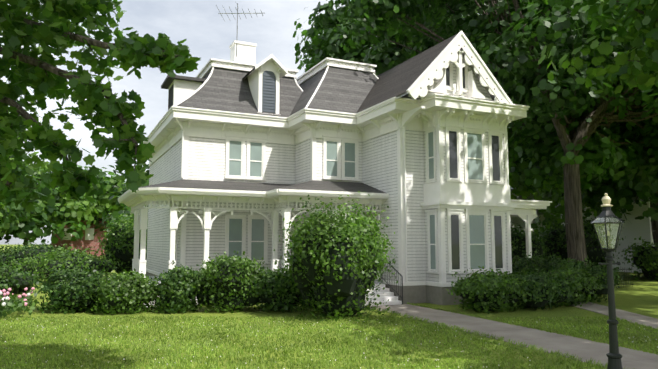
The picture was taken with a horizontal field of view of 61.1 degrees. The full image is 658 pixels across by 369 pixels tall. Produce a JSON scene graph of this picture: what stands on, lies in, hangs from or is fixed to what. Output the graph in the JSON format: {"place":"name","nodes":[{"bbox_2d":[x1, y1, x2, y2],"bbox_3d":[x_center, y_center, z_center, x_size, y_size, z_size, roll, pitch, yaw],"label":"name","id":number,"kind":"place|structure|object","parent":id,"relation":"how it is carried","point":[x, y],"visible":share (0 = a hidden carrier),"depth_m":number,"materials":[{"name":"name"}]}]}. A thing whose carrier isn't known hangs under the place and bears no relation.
{"place":"outdoors","nodes":[
{"label":"outdoors","id":0,"kind":"place"},
{"bbox_2d":[0,0,376,243],"label":"sky","id":1,"kind":"structure","parent":0,"point":[206,33],"materials":[{"name":"white"}]},
{"bbox_2d":[0,244,657,368],"bbox_3d":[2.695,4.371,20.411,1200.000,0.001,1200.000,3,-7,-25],"label":"lawn ground","id":2,"kind":"structure","parent":0,"point":[639,296],"depth_m":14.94,"materials":[{"name":"green plant"}]},
{"bbox_2d":[0,199,15,226],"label":"tree","id":3,"kind":"object","parent":2,"relation":"on","point":[7,220],"visible":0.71,"depth_m":25.59,"materials":[{"name":"green plant"}]},
{"bbox_2d":[0,243,20,255],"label":"hedge","id":4,"kind":"object","parent":2,"relation":"on","point":[1,249],"depth_m":49.02,"materials":[{"name":"green plant"}]},
{"bbox_2d":[0,287,37,316],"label":"flowering bush","id":5,"kind":"object","parent":2,"relation":"on","point":[11,303],"visible":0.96,"depth_m":17.29,"materials":[{"name":"green plant"}]},
{"bbox_2d":[0,260,47,298],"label":"hedge","id":6,"kind":"object","parent":2,"relation":"on","point":[18,282],"visible":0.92,"depth_m":21.48,"materials":[{"name":"green plant"}]},
{"bbox_2d":[0,109,62,236],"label":"tree","id":7,"kind":"object","parent":2,"relation":"on","point":[19,209],"visible":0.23,"depth_m":44.13,"materials":[{"name":"green plant"}]},
{"bbox_2d":[0,238,77,278],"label":"hedge","id":8,"kind":"object","parent":2,"relation":"on","point":[23,252],"visible":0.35,"depth_m":34.63,"materials":[{"name":"green plant"}]},
{"bbox_2d":[0,167,101,245],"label":"tree","id":9,"kind":"object","parent":2,"relation":"on","point":[43,215],"visible":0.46,"depth_m":76.10,"materials":[{"name":"green plant"}]},
{"bbox_2d":[2,246,129,281],"bbox_3d":[-14.800,4.527,31.619,6.734,2.055,5.003,3,-7,-25],"label":"hedge","id":10,"kind":"object","parent":2,"relation":"on","point":[65,259],"visible":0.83,"depth_m":30.93,"materials":[{"name":"green plant"}]},
{"bbox_2d":[29,264,113,313],"bbox_3d":[-8.341,3.420,18.536,2.823,1.535,2.701,3,-7,-25],"label":"porch shrub","id":11,"kind":"object","parent":2,"relation":"on","point":[65,289],"visible":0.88,"depth_m":17.83,"materials":[{"name":"green plant"}]},
{"bbox_2d":[51,219,110,255],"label":"brick building","id":12,"kind":"structure","parent":2,"relation":"on","point":[89,240],"depth_m":87.38,"materials":[{"name":"red brick"}]},
{"bbox_2d":[66,165,128,234],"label":"tree","id":13,"kind":"object","parent":2,"relation":"on","point":[108,185],"visible":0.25,"depth_m":86.78,"materials":[{"name":"green plant"}]},
{"bbox_2d":[0,0,200,213],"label":"maple","id":14,"kind":"object","parent":2,"relation":"on","point":[42,75],"visible":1,"depth_m":8.17,"materials":[{"name":"green plant"}]},
{"bbox_2d":[94,208,147,275],"bbox_3d":[-12.532,3.676,35.055,4.155,4.425,3.935,3,-7,-25],"label":"bush","id":15,"kind":"object","parent":2,"relation":"on","point":[119,242],"visible":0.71,"depth_m":33.97,"materials":[{"name":"green plant"}]},
{"bbox_2d":[86,268,159,314],"bbox_3d":[-6.557,3.451,18.101,2.422,1.382,2.065,3,-7,-25],"label":"porch shrub","id":16,"kind":"object","parent":2,"relation":"on","point":[123,293],"visible":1,"depth_m":17.56,"materials":[{"name":"green plant"}]},
{"bbox_2d":[102,160,149,231],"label":"tree","id":17,"kind":"object","parent":2,"relation":"on","point":[113,217],"visible":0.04,"depth_m":72.34,"materials":[{"name":"green plant"}]},
{"bbox_2d":[149,260,202,313],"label":"porch shrub","id":18,"kind":"object","parent":2,"relation":"on","point":[175,287],"visible":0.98,"depth_m":17.76,"materials":[{"name":"green plant"}]},
{"bbox_2d":[188,251,269,312],"bbox_3d":[-3.288,3.191,18.562,2.862,1.992,2.778,3,-7,-25],"label":"porch shrub","id":19,"kind":"object","parent":2,"relation":"on","point":[225,283],"visible":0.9,"depth_m":17.92,"materials":[{"name":"green plant"}]},
{"bbox_2d":[118,179,401,307],"bbox_3d":[-3.144,2.163,22.157,9.320,4.750,8.130,3,-7,-25],"label":"front porch","id":20,"kind":"object","parent":2,"relation":"on","point":[177,191],"visible":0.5,"depth_m":20.54,"materials":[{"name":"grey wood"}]},
{"bbox_2d":[248,266,309,312],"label":"porch shrub","id":21,"kind":"object","parent":2,"relation":"on","point":[279,294],"visible":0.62,"depth_m":17.90,"materials":[{"name":"green plant"}]},
{"bbox_2d":[274,191,397,321],"bbox_3d":[0.308,2.113,17.093,3.844,3.825,4.189,3,-7,-25],"label":"bush","id":22,"kind":"object","parent":2,"relation":"on","point":[335,262],"visible":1,"depth_m":16.30,"materials":[{"name":"green plant"}]},
{"bbox_2d":[143,3,551,304],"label":"house","id":23,"kind":"structure","parent":2,"relation":"on","point":[421,139],"depth_m":22.41,"materials":[{"name":"white wood"}]},
{"bbox_2d":[293,0,476,74],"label":"tree","id":24,"kind":"object","parent":2,"relation":"on","point":[324,45],"visible":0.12,"depth_m":42.91,"materials":[{"name":"green plant"}]},
{"bbox_2d":[317,0,657,264],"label":"tree","id":25,"kind":"object","parent":2,"relation":"on","point":[567,109],"visible":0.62,"depth_m":26.71,"materials":[{"name":"green plant"}]},
{"bbox_2d":[447,266,535,313],"bbox_3d":[5.249,3.448,18.446,2.789,1.456,2.136,3,-7,-25],"label":"bay shrub","id":26,"kind":"object","parent":2,"relation":"on","point":[487,292],"visible":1,"depth_m":17.94,"materials":[{"name":"green plant"}]},
{"bbox_2d":[401,10,657,245],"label":"tree","id":27,"kind":"object","parent":2,"relation":"on","point":[621,199],"visible":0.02,"depth_m":36.00,"materials":[{"name":"green plant"}]},
{"bbox_2d":[510,220,553,265],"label":"tall hedge","id":28,"kind":"object","parent":2,"relation":"on","point":[518,243],"visible":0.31,"depth_m":31.76,"materials":[{"name":"green plant"}]},
{"bbox_2d":[510,186,554,241],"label":"tree","id":29,"kind":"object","parent":2,"relation":"on","point":[516,220],"depth_m":54.92,"materials":[{"name":"green plant"}]},
{"bbox_2d":[514,122,560,235],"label":"tree","id":30,"kind":"object","parent":2,"relation":"on","point":[544,223],"depth_m":55.45,"materials":[{"name":"green plant"}]},
{"bbox_2d":[512,251,569,275],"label":"bay shrub","id":31,"kind":"object","parent":2,"relation":"on","point":[532,263],"visible":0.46,"depth_m":22.39,"materials":[{"name":"green plant"}]},
{"bbox_2d":[506,269,580,309],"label":"bay shrub","id":32,"kind":"object","parent":2,"relation":"on","point":[551,290],"visible":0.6,"depth_m":18.55,"materials":[{"name":"green plant"}]},
{"bbox_2d":[509,119,596,232],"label":"tree","id":33,"kind":"object","parent":2,"relation":"on","point":[558,210],"depth_m":44.87,"materials":[{"name":"green plant"}]},
{"bbox_2d":[541,263,606,306],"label":"bay shrub","id":34,"kind":"object","parent":2,"relation":"on","point":[587,283],"visible":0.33,"depth_m":19.83,"materials":[{"name":"green plant"}]},
{"bbox_2d":[533,216,628,275],"bbox_3d":[16.435,4.082,37.570,6.944,4.127,6.475,3,-7,-25],"label":"tall hedge","id":35,"kind":"object","parent":2,"relation":"on","point":[556,236],"visible":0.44,"depth_m":36.30,"materials":[{"name":"green plant"}]},
{"bbox_2d":[548,257,622,301],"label":"bay shrub","id":36,"kind":"object","parent":2,"relation":"on","point":[598,269],"visible":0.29,"depth_m":20.95,"materials":[{"name":"green plant"}]},
{"bbox_2d":[520,0,657,100],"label":"tree","id":37,"kind":"object","parent":2,"relation":"on","point":[641,16],"visible":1,"depth_m":16.81,"materials":[{"name":"green plant"}]},
{"bbox_2d":[555,195,653,272],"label":"neighbour house","id":38,"kind":"structure","parent":2,"relation":"on","point":[638,228],"depth_m":41.68,"materials":[{"name":"white"}]},
{"bbox_2d":[590,193,624,368],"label":"lamp post","id":39,"kind":"object","parent":2,"relation":"on","point":[614,355],"visible":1,"depth_m":8.97,"materials":[{"name":"metal"}]},
{"bbox_2d":[614,267,631,287],"bbox_3d":[12.983,4.545,26.963,5.208,1.000,0.024,3,-7,-25],"label":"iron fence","id":40,"kind":"object","parent":2,"relation":"on","point":[623,284],"visible":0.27,"depth_m":27.80,"materials":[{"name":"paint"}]},
{"bbox_2d":[615,236,657,279],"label":"hedge","id":41,"kind":"object","parent":2,"relation":"on","point":[641,251],"visible":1,"depth_m":33.79,"materials":[{"name":"green plant"}]},
{"bbox_2d":[640,253,657,275],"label":"hedge","id":42,"kind":"object","parent":2,"relation":"on","point":[650,262],"visible":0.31,"depth_m":32.55,"materials":[{"name":"green plant"}]},
{"bbox_2d":[370,302,657,368],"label":"front path","id":43,"kind":"structure","parent":0,"point":[583,349],"depth_m":13.71,"materials":[{"name":"grey concrete"}]},
{"bbox_2d":[380,260,402,303],"bbox_3d":[2.327,3.539,20.878,0.038,1.750,1.540,3,-7,-25],"label":"step railing","id":44,"kind":"object","parent":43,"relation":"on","point":[396,280],"visible":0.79,"depth_m":20.55,"materials":[{"name":"metal"}]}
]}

